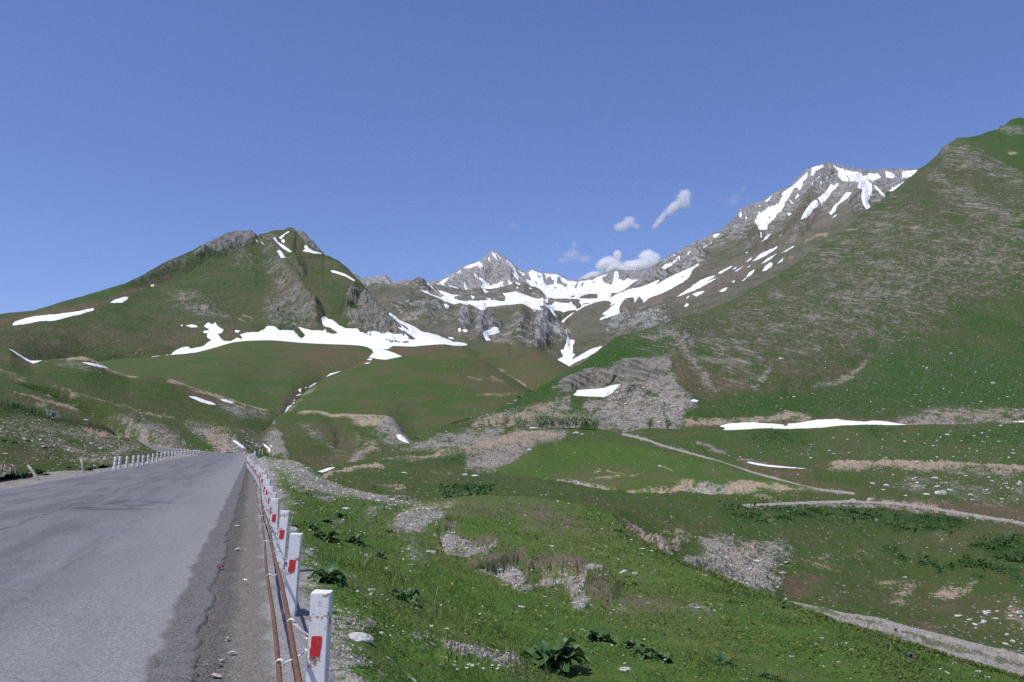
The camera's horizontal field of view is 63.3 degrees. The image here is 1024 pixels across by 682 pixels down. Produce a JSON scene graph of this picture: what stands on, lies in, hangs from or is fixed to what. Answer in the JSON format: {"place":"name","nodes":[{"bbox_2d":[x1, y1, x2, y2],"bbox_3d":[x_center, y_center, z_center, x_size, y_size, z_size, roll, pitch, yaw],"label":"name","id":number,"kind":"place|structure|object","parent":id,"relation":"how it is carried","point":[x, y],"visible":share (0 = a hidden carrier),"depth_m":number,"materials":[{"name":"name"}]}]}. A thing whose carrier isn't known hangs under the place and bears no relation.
{"place":"outdoors","nodes":[
{"label":"outdoors","id":0,"kind":"place"},
{"bbox_2d":[0,446,247,681],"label":"road","id":1,"kind":"structure","parent":0,"point":[109,576],"depth_m":10.54,"materials":[{"name":"asphalt"}]},
{"bbox_2d":[112,457,116,469],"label":"guard post","id":2,"kind":"object","parent":1,"relation":"on","point":[114,462],"visible":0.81,"depth_m":56.55,"materials":[{"name":"white paint"}]},
{"bbox_2d":[118,456,121,468],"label":"guard post","id":3,"kind":"object","parent":1,"relation":"on","point":[119,461],"visible":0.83,"depth_m":58.23,"materials":[{"name":"white paint"}]},
{"bbox_2d":[125,456,128,466],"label":"guard post","id":4,"kind":"object","parent":1,"relation":"on","point":[127,461],"visible":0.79,"depth_m":60.78,"materials":[{"name":"white paint"}]},
{"bbox_2d":[132,456,134,465],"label":"guard post","id":5,"kind":"object","parent":1,"relation":"on","point":[133,460],"visible":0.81,"depth_m":63.56,"materials":[{"name":"white paint"}]},
{"bbox_2d":[137,455,139,465],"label":"guard post","id":6,"kind":"object","parent":1,"relation":"on","point":[138,460],"visible":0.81,"depth_m":64.47,"materials":[{"name":"white paint"}]},
{"bbox_2d":[0,348,276,476],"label":"hills","id":7,"kind":"structure","parent":0,"point":[106,401],"depth_m":240.46,"materials":[{"name":"plant"}]},
{"bbox_2d":[12,471,32,478],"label":"dock plant","id":8,"kind":"object","parent":7,"relation":"on","point":[23,475],"visible":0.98,"depth_m":41.10,"materials":[{"name":"green plant"}]},
{"bbox_2d":[10,349,40,362],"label":"snow patch","id":9,"kind":"object","parent":7,"relation":"on","point":[25,358],"visible":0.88,"depth_m":333.45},
{"bbox_2d":[33,468,46,473],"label":"dock plant","id":10,"kind":"object","parent":7,"relation":"on","point":[37,471],"visible":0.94,"depth_m":46.02,"materials":[{"name":"green plant"}]},
{"bbox_2d":[83,362,106,367],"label":"snow patch","id":11,"kind":"object","parent":7,"relation":"on","point":[97,365],"visible":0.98,"depth_m":334.96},
{"bbox_2d":[0,358,262,463],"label":"loose stones","id":12,"kind":"object","parent":7,"relation":"on","point":[147,448],"visible":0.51,"depth_m":186.51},
{"bbox_2d":[189,396,215,404],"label":"snow patch","id":13,"kind":"object","parent":7,"relation":"on","point":[202,400],"visible":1,"depth_m":357.81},
{"bbox_2d":[0,227,456,361],"bbox_3d":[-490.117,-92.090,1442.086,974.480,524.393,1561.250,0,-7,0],"label":"mountain","id":14,"kind":"structure","parent":0,"point":[230,283],"depth_m":1411.84,"materials":[{"name":"plant"}]},
{"bbox_2d":[13,308,93,324],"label":"snow patch","id":15,"kind":"object","parent":14,"relation":"on","point":[51,317],"visible":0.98,"depth_m":1173.78,"materials":[{"name":"snow"}]},
{"bbox_2d":[111,297,127,302],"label":"snow patch","id":16,"kind":"object","parent":14,"relation":"on","point":[121,300],"visible":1,"depth_m":1405.90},
{"bbox_2d":[277,250,285,257],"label":"snow patch","id":17,"kind":"object","parent":14,"relation":"on","point":[281,254],"visible":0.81,"depth_m":1768.56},
{"bbox_2d":[274,238,291,251],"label":"snow patch","id":18,"kind":"object","parent":14,"relation":"on","point":[284,247],"visible":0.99,"depth_m":1930.43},
{"bbox_2d":[152,313,466,356],"bbox_3d":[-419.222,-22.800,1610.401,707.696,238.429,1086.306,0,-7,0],"label":"snowfield","id":19,"kind":"structure","parent":14,"relation":"on","point":[348,336],"depth_m":1183.35,"materials":[{"name":"snow"}]},
{"bbox_2d":[367,330,409,342],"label":"snow debris","id":20,"kind":"object","parent":19,"relation":"on","point":[400,337],"visible":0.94,"depth_m":1176.26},
{"bbox_2d":[303,245,321,253],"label":"snow patch","id":21,"kind":"object","parent":14,"relation":"on","point":[307,249],"visible":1,"depth_m":1917.59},
{"bbox_2d":[331,270,354,280],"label":"snow patch","id":22,"kind":"object","parent":14,"relation":"on","point":[337,272],"visible":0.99,"depth_m":1756.21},
{"bbox_2d":[194,456,336,681],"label":"road shoulder","id":23,"kind":"object","parent":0,"point":[244,624],"visible":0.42,"depth_m":7.81},
{"bbox_2d":[211,673,221,676],"bbox_3d":[-2.057,2.325,5.782,0.081,0.020,0.055,6,-2,17],"label":"rock","id":24,"kind":"object","parent":23,"relation":"on","point":[216,675],"visible":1,"depth_m":5.77,"materials":[{"name":"white stone"}]},
{"bbox_2d":[250,462,254,476],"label":"guard post","id":25,"kind":"object","parent":23,"relation":"on","point":[253,465],"visible":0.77,"depth_m":42.96,"materials":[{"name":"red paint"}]},
{"bbox_2d":[251,464,257,478],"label":"guard post","id":26,"kind":"object","parent":23,"relation":"on","point":[255,469],"visible":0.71,"depth_m":38.91,"materials":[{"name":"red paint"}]},
{"bbox_2d":[254,468,262,487],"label":"guard post","id":27,"kind":"object","parent":23,"relation":"on","point":[259,474],"visible":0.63,"depth_m":30.79,"materials":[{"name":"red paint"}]},
{"bbox_2d":[255,471,265,493],"bbox_3d":[-7.982,4.614,26.223,0.304,1.012,0.114,3,-7,-4],"label":"guard post","id":28,"kind":"object","parent":23,"relation":"on","point":[262,473],"visible":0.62,"depth_m":26.21,"materials":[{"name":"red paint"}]},
{"bbox_2d":[257,477,267,505],"bbox_3d":[-6.586,4.101,21.849,0.304,1.012,0.114,-1,-6,-4],"label":"guard post","id":29,"kind":"object","parent":23,"relation":"on","point":[264,480],"visible":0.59,"depth_m":21.83,"materials":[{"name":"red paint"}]},
{"bbox_2d":[257,479,270,508],"bbox_3d":[-5.979,3.845,19.980,0.304,1.012,0.114,0,-8,-2],"label":"guard post","id":30,"kind":"object","parent":23,"relation":"on","point":[267,482],"visible":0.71,"depth_m":19.97,"materials":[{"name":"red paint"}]},
{"bbox_2d":[259,486,273,520],"bbox_3d":[-5.177,3.550,17.392,0.304,1.012,0.114,2,-8,-5],"label":"guard post","id":31,"kind":"object","parent":23,"relation":"on","point":[270,489],"visible":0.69,"depth_m":17.39,"materials":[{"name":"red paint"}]},
{"bbox_2d":[258,493,276,534],"bbox_3d":[-4.369,3.220,14.802,0.304,1.012,0.114,1,-6,-5],"label":"guard post","id":32,"kind":"object","parent":23,"relation":"on","point":[272,495],"visible":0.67,"depth_m":14.79,"materials":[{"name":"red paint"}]},
{"bbox_2d":[259,498,279,547],"bbox_3d":[-3.871,3.024,13.219,0.304,1.012,0.114,0,-6,-3],"label":"guard post","id":33,"kind":"object","parent":23,"relation":"on","point":[275,509],"visible":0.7,"depth_m":13.20,"materials":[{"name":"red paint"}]},
{"bbox_2d":[263,510,289,568],"bbox_3d":[-3.075,2.705,10.750,0.304,1.012,0.114,3,-8,-2],"label":"guard post","id":34,"kind":"object","parent":23,"relation":"on","point":[283,533],"visible":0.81,"depth_m":10.73,"materials":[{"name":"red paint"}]},
{"bbox_2d":[267,533,302,615],"bbox_3d":[-2.206,2.354,7.962,0.304,1.012,0.114,4,-6,-3],"label":"guard post","id":35,"kind":"object","parent":23,"relation":"on","point":[293,560],"visible":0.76,"depth_m":7.94,"materials":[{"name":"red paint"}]},
{"bbox_2d":[289,526,297,531],"bbox_3d":[-4.256,3.647,15.946,0.291,0.188,0.160,8,-2,-10],"label":"rock","id":36,"kind":"object","parent":23,"relation":"on","point":[293,529],"visible":0.4,"depth_m":15.89,"materials":[{"name":"stone"}]},
{"bbox_2d":[275,589,332,681],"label":"guard post","id":37,"kind":"object","parent":23,"relation":"on","point":[318,638],"visible":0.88,"depth_m":4.76,"materials":[{"name":"white paint"}]},
{"bbox_2d":[245,464,282,681],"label":"guard rod","id":38,"kind":"object","parent":37,"relation":"attached to","point":[277,653],"visible":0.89,"depth_m":6.12,"materials":[{"name":"metal"}]},
{"bbox_2d":[245,459,302,681],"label":"guard rod","id":39,"kind":"object","parent":37,"relation":"attached to","point":[296,665],"visible":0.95,"depth_m":4.99,"materials":[{"name":"metal"}]},
{"bbox_2d":[99,340,479,414],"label":"hills","id":40,"kind":"structure","parent":0,"point":[275,375],"depth_m":785.48,"materials":[{"name":"plant"}]},
{"bbox_2d":[370,348,400,359],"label":"snow patch","id":41,"kind":"object","parent":40,"relation":"on","point":[382,354],"visible":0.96,"depth_m":901.65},
{"bbox_2d":[260,410,416,466],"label":"hills","id":42,"kind":"structure","parent":0,"point":[310,438],"depth_m":333.75,"materials":[{"name":"plant"}]},
{"bbox_2d":[397,434,408,442],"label":"snow patch","id":43,"kind":"object","parent":42,"relation":"on","point":[401,438],"visible":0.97,"depth_m":353.83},
{"bbox_2d":[286,351,530,438],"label":"hills","id":44,"kind":"structure","parent":0,"point":[414,396],"depth_m":607.16,"materials":[{"name":"plant"}]},
{"bbox_2d":[367,277,579,302],"bbox_3d":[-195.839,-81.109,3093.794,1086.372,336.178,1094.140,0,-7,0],"label":"hills","id":45,"kind":"structure","parent":0,"point":[477,293],"depth_m":3002.30,"materials":[{"name":"stone"}]},
{"bbox_2d":[426,283,547,303],"bbox_3d":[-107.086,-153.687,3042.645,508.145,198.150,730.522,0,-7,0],"label":"snow","id":46,"kind":"structure","parent":45,"relation":"on","point":[513,296],"depth_m":2834.34,"materials":[{"name":"snow"}]},
{"bbox_2d":[367,286,616,367],"bbox_3d":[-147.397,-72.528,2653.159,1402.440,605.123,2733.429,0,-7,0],"label":"hills","id":47,"kind":"structure","parent":0,"point":[522,324],"depth_m":2020.04,"materials":[{"name":"stone"}]},
{"bbox_2d":[421,290,610,365],"bbox_3d":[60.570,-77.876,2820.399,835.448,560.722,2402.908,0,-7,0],"label":"snow","id":48,"kind":"structure","parent":47,"relation":"on","point":[568,355],"depth_m":2424.77,"materials":[{"name":"snow"}]},
{"bbox_2d":[353,250,647,289],"bbox_3d":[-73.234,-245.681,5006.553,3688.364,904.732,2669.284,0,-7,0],"label":"mountain","id":49,"kind":"structure","parent":0,"point":[493,271],"depth_m":4710.48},
{"bbox_2d":[438,252,636,293],"bbox_3d":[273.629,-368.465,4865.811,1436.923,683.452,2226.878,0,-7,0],"label":"snow","id":50,"kind":"structure","parent":49,"relation":"on","point":[600,285],"depth_m":4193.87,"materials":[{"name":"snow"}]},
{"bbox_2d":[0,452,1023,681],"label":"ground","id":51,"kind":"structure","parent":0,"point":[340,672],"depth_m":15.22,"materials":[{"name":"plant"}]},
{"bbox_2d":[27,465,39,479],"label":"wooden post","id":52,"kind":"object","parent":51,"relation":"on","point":[33,472],"visible":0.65,"depth_m":39.52,"materials":[{"name":"grey wood"}]},
{"bbox_2d":[80,459,84,472],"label":"wooden post","id":53,"kind":"object","parent":51,"relation":"on","point":[82,466],"visible":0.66,"depth_m":50.36,"materials":[{"name":"grey wood"}]},
{"bbox_2d":[290,522,300,527],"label":"dock plant","id":54,"kind":"object","parent":51,"relation":"on","point":[295,525],"visible":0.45,"depth_m":16.67,"materials":[{"name":"green plant"}]},
{"bbox_2d":[304,520,321,530],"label":"dock plant","id":55,"kind":"object","parent":51,"relation":"on","point":[313,525],"visible":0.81,"depth_m":17.48,"materials":[{"name":"green plant"}]},
{"bbox_2d":[307,561,347,587],"bbox_3d":[-2.257,2.894,10.201,0.463,0.336,0.533,5,-9,-33],"label":"dock plant","id":56,"kind":"object","parent":51,"relation":"on","point":[331,572],"visible":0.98,"depth_m":10.15,"materials":[{"name":"green plant"}]},
{"bbox_2d":[321,517,333,522],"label":"dock plant","id":57,"kind":"object","parent":51,"relation":"on","point":[327,520],"visible":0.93,"depth_m":21.12,"materials":[{"name":"green plant"}]},
{"bbox_2d":[313,529,343,543],"bbox_3d":[-3.619,3.823,16.167,0.564,0.297,0.556,-5,-9,36],"label":"dock plant","id":58,"kind":"object","parent":51,"relation":"on","point":[327,537],"visible":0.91,"depth_m":16.08,"materials":[{"name":"green plant"}]},
{"bbox_2d":[332,513,346,518],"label":"dock plant","id":59,"kind":"object","parent":51,"relation":"on","point":[339,515],"visible":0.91,"depth_m":23.48,"materials":[{"name":"green plant"}]},
{"bbox_2d":[342,533,365,546],"bbox_3d":[-3.260,4.100,17.043,0.497,0.261,0.489,1,-7,-8],"label":"dock plant","id":60,"kind":"object","parent":51,"relation":"on","point":[357,539],"visible":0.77,"depth_m":16.96,"materials":[{"name":"green plant"}]},
{"bbox_2d":[354,664,366,668],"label":"dock plant","id":61,"kind":"object","parent":51,"relation":"on","point":[359,666],"visible":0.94,"depth_m":6.22,"materials":[{"name":"green plant"}]},
{"bbox_2d":[348,632,373,642],"bbox_3d":[-1.347,2.622,7.325,0.267,0.080,0.174,10,-1,-10],"label":"rock","id":62,"kind":"object","parent":51,"relation":"on","point":[360,637],"visible":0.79,"depth_m":7.31,"materials":[{"name":"stone"}]},
{"bbox_2d":[374,550,386,557],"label":"dock plant","id":63,"kind":"object","parent":51,"relation":"on","point":[380,553],"visible":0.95,"depth_m":15.62,"materials":[{"name":"green plant"}]},
{"bbox_2d":[389,588,420,604],"bbox_3d":[-1.433,3.470,11.276,0.437,0.230,0.430,-3,-8,25],"label":"dock plant","id":64,"kind":"object","parent":51,"relation":"on","point":[411,593],"visible":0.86,"depth_m":11.23,"materials":[{"name":"green plant"}]},
{"bbox_2d":[521,636,588,673],"bbox_3d":[0.482,3.921,10.286,0.886,0.529,0.770,6,-9,-39],"label":"dock plant","id":65,"kind":"object","parent":51,"relation":"on","point":[560,655],"visible":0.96,"depth_m":10.20,"materials":[{"name":"green plant"}]},
{"bbox_2d":[585,628,620,644],"bbox_3d":[1.416,4.651,13.071,0.556,0.227,0.547,0,-7,3],"label":"dock plant","id":66,"kind":"object","parent":51,"relation":"on","point":[602,633],"visible":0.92,"depth_m":13.01,"materials":[{"name":"green plant"}]},
{"bbox_2d":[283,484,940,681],"bbox_3d":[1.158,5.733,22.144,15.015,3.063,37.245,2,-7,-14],"label":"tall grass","id":67,"kind":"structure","parent":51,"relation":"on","point":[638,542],"depth_m":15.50,"materials":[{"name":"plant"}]},
{"bbox_2d":[259,458,989,681],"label":"loose stones","id":68,"kind":"object","parent":51,"relation":"on","point":[303,470],"visible":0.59,"depth_m":21.84,"materials":[{"name":"stone"}]},
{"bbox_2d":[619,667,630,670],"bbox_3d":[1.463,4.275,10.807,0.198,0.050,0.129,-2,-4,-12],"label":"rock","id":69,"kind":"object","parent":51,"relation":"on","point":[625,668],"visible":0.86,"depth_m":10.80,"materials":[{"name":"stone"}]},
{"bbox_2d":[616,639,644,649],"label":"dock plant","id":70,"kind":"object","parent":51,"relation":"on","point":[629,642],"visible":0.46,"depth_m":12.50,"materials":[{"name":"green plant"}]},
{"bbox_2d":[628,644,656,659],"bbox_3d":[1.909,4.539,12.096,0.396,0.188,0.402,3,-8,-22],"label":"dock plant","id":71,"kind":"object","parent":51,"relation":"on","point":[645,652],"visible":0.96,"depth_m":12.08,"materials":[{"name":"green plant"}]},
{"bbox_2d":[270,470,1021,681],"bbox_3d":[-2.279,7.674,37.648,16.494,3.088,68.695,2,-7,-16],"label":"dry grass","id":72,"kind":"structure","parent":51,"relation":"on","point":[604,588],"depth_m":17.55,"materials":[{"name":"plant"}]},
{"bbox_2d":[651,650,673,662],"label":"dock plant","id":73,"kind":"object","parent":51,"relation":"on","point":[662,657],"visible":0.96,"depth_m":11.97,"materials":[{"name":"green plant"}]},
{"bbox_2d":[710,653,734,666],"bbox_3d":[3.091,4.684,12.149,0.345,0.181,0.372,-3,-8,21],"label":"dock plant","id":74,"kind":"object","parent":51,"relation":"on","point":[724,656],"visible":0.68,"depth_m":12.15,"materials":[{"name":"green plant"}]},
{"bbox_2d":[760,670,780,679],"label":"dock plant","id":75,"kind":"object","parent":51,"relation":"on","point":[765,673],"visible":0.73,"depth_m":11.61,"materials":[{"name":"green plant"}]},
{"bbox_2d":[0,0,1023,313],"label":"sky","id":76,"kind":"structure","parent":0,"point":[406,139],"materials":[{"name":"blue"}]},
{"bbox_2d":[463,342,570,390],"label":"hills","id":77,"kind":"structure","parent":0,"point":[531,369],"depth_m":908.26,"materials":[{"name":"plant"}]},
{"bbox_2d":[495,442,834,496],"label":"hills","id":78,"kind":"structure","parent":0,"point":[630,468],"depth_m":229.50,"materials":[{"name":"plant"}]},
{"bbox_2d":[308,423,1023,656],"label":"valley ground","id":79,"kind":"structure","parent":0,"point":[862,573],"depth_m":164.37,"materials":[{"name":"plant"}]},
{"bbox_2d":[317,467,334,471],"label":"snow patch","id":80,"kind":"object","parent":79,"relation":"on","point":[326,469],"visible":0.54,"depth_m":186.84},
{"bbox_2d":[502,414,510,426],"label":"birch tree","id":81,"kind":"object","parent":79,"relation":"on","point":[505,418],"visible":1,"depth_m":347.43,"materials":[{"name":"green plant"}]},
{"bbox_2d":[511,414,523,426],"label":"birch tree","id":82,"kind":"object","parent":79,"relation":"on","point":[517,420],"visible":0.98,"depth_m":348.69,"materials":[{"name":"green plant"}]},
{"bbox_2d":[531,415,540,427],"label":"birch tree","id":83,"kind":"object","parent":79,"relation":"on","point":[535,420],"visible":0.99,"depth_m":349.20,"materials":[{"name":"green plant"}]},
{"bbox_2d":[531,411,547,427],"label":"birch tree","id":84,"kind":"object","parent":79,"relation":"on","point":[541,420],"visible":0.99,"depth_m":349.93,"materials":[{"name":"green plant"}]},
{"bbox_2d":[536,409,553,427],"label":"birch tree","id":85,"kind":"object","parent":79,"relation":"on","point":[547,420],"visible":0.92,"depth_m":350.41,"materials":[{"name":"green plant"}]},
{"bbox_2d":[546,413,557,426],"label":"birch tree","id":86,"kind":"object","parent":79,"relation":"on","point":[553,421],"visible":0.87,"depth_m":352.30,"materials":[{"name":"green plant"}]},
{"bbox_2d":[555,416,562,427],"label":"birch tree","id":87,"kind":"object","parent":79,"relation":"on","point":[559,423],"visible":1,"depth_m":352.27,"materials":[{"name":"green plant"}]},
{"bbox_2d":[559,416,566,427],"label":"birch tree","id":88,"kind":"object","parent":79,"relation":"on","point":[562,421],"visible":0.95,"depth_m":351.96,"materials":[{"name":"green plant"}]},
{"bbox_2d":[560,413,573,427],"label":"birch tree","id":89,"kind":"object","parent":79,"relation":"on","point":[568,421],"visible":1,"depth_m":352.62,"materials":[{"name":"green plant"}]},
{"bbox_2d":[567,411,582,427],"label":"birch tree","id":90,"kind":"object","parent":79,"relation":"on","point":[576,418],"visible":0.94,"depth_m":354.53,"materials":[{"name":"green plant"}]},
{"bbox_2d":[575,413,588,428],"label":"birch tree","id":91,"kind":"object","parent":79,"relation":"on","point":[581,421],"visible":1,"depth_m":352.36,"materials":[{"name":"green plant"}]},
{"bbox_2d":[580,412,594,428],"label":"birch tree","id":92,"kind":"object","parent":79,"relation":"on","point":[588,419],"visible":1,"depth_m":353.11,"materials":[{"name":"green plant"}]},
{"bbox_2d":[587,414,600,429],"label":"birch tree","id":93,"kind":"object","parent":79,"relation":"on","point":[595,418],"visible":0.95,"depth_m":355.32,"materials":[{"name":"green plant"}]},
{"bbox_2d":[645,415,657,427],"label":"birch tree","id":94,"kind":"object","parent":79,"relation":"on","point":[650,421],"visible":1,"depth_m":358.56,"materials":[{"name":"green plant"}]},
{"bbox_2d":[663,416,674,428],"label":"birch tree","id":95,"kind":"object","parent":79,"relation":"on","point":[667,422],"visible":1,"depth_m":359.54,"materials":[{"name":"green plant"}]},
{"bbox_2d":[355,429,1022,651],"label":"loose stones","id":96,"kind":"object","parent":79,"relation":"on","point":[770,514],"visible":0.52,"depth_m":207.32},
{"bbox_2d":[423,424,1023,637],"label":"leafy weeds","id":97,"kind":"object","parent":79,"relation":"on","point":[1005,541],"visible":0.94,"depth_m":157.68,"materials":[{"name":"green plant"}]},
{"bbox_2d":[623,433,854,494],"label":"footpath","id":98,"kind":"structure","parent":79,"relation":"on","point":[836,491],"depth_m":259.76,"materials":[{"name":"gravel"}]},
{"bbox_2d":[747,462,804,468],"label":"snow patch","id":99,"kind":"object","parent":79,"relation":"on","point":[772,465],"visible":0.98,"depth_m":266.44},
{"bbox_2d":[743,500,1023,523],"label":"footpath","id":100,"kind":"structure","parent":79,"relation":"on","point":[910,505],"depth_m":194.85,"materials":[{"name":"soil"}]},
{"bbox_2d":[848,498,856,502],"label":"rock","id":101,"kind":"object","parent":100,"relation":"on","point":[853,500],"visible":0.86,"depth_m":197.13,"materials":[{"name":"grey stone"}]},
{"bbox_2d":[934,490,946,494],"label":"rock","id":102,"kind":"object","parent":79,"relation":"on","point":[941,492],"visible":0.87,"depth_m":216.04,"materials":[{"name":"stone"}]},
{"bbox_2d":[414,137,1023,439],"bbox_3d":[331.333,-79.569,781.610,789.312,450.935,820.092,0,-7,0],"label":"hills","id":103,"kind":"structure","parent":0,"point":[930,223],"depth_m":613.06,"materials":[{"name":"plant"}]},
{"bbox_2d":[573,384,619,396],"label":"snow patch","id":104,"kind":"object","parent":103,"relation":"on","point":[603,392],"visible":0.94,"depth_m":443.80,"materials":[{"name":"snow"}]},
{"bbox_2d":[471,142,1021,429],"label":"rocks","id":105,"kind":"object","parent":103,"relation":"on","point":[780,327],"visible":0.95,"depth_m":627.91,"materials":[{"name":"stone"}]},
{"bbox_2d":[721,419,905,429],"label":"snow bank","id":106,"kind":"structure","parent":103,"relation":"on","point":[806,424],"depth_m":405.40,"materials":[{"name":"snow"}]},
{"bbox_2d":[600,161,919,338],"bbox_3d":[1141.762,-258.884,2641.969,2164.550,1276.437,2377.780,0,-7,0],"label":"mountain","id":107,"kind":"structure","parent":0,"point":[736,239],"depth_m":2425.55,"materials":[{"name":"stone"}]},
{"bbox_2d":[600,165,916,319],"bbox_3d":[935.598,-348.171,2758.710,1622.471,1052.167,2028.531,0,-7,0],"label":"snow","id":108,"kind":"structure","parent":107,"relation":"on","point":[652,289],"depth_m":2582.20,"materials":[{"name":"snow"}]},
{"bbox_2d":[786,601,1023,675],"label":"dirt track","id":109,"kind":"structure","parent":0,"point":[1009,661],"depth_m":76.28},
{"bbox_2d":[886,118,1023,195],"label":"hills","id":110,"kind":"structure","parent":0,"point":[1004,144],"depth_m":1181.02,"materials":[{"name":"plant"}]}
]}

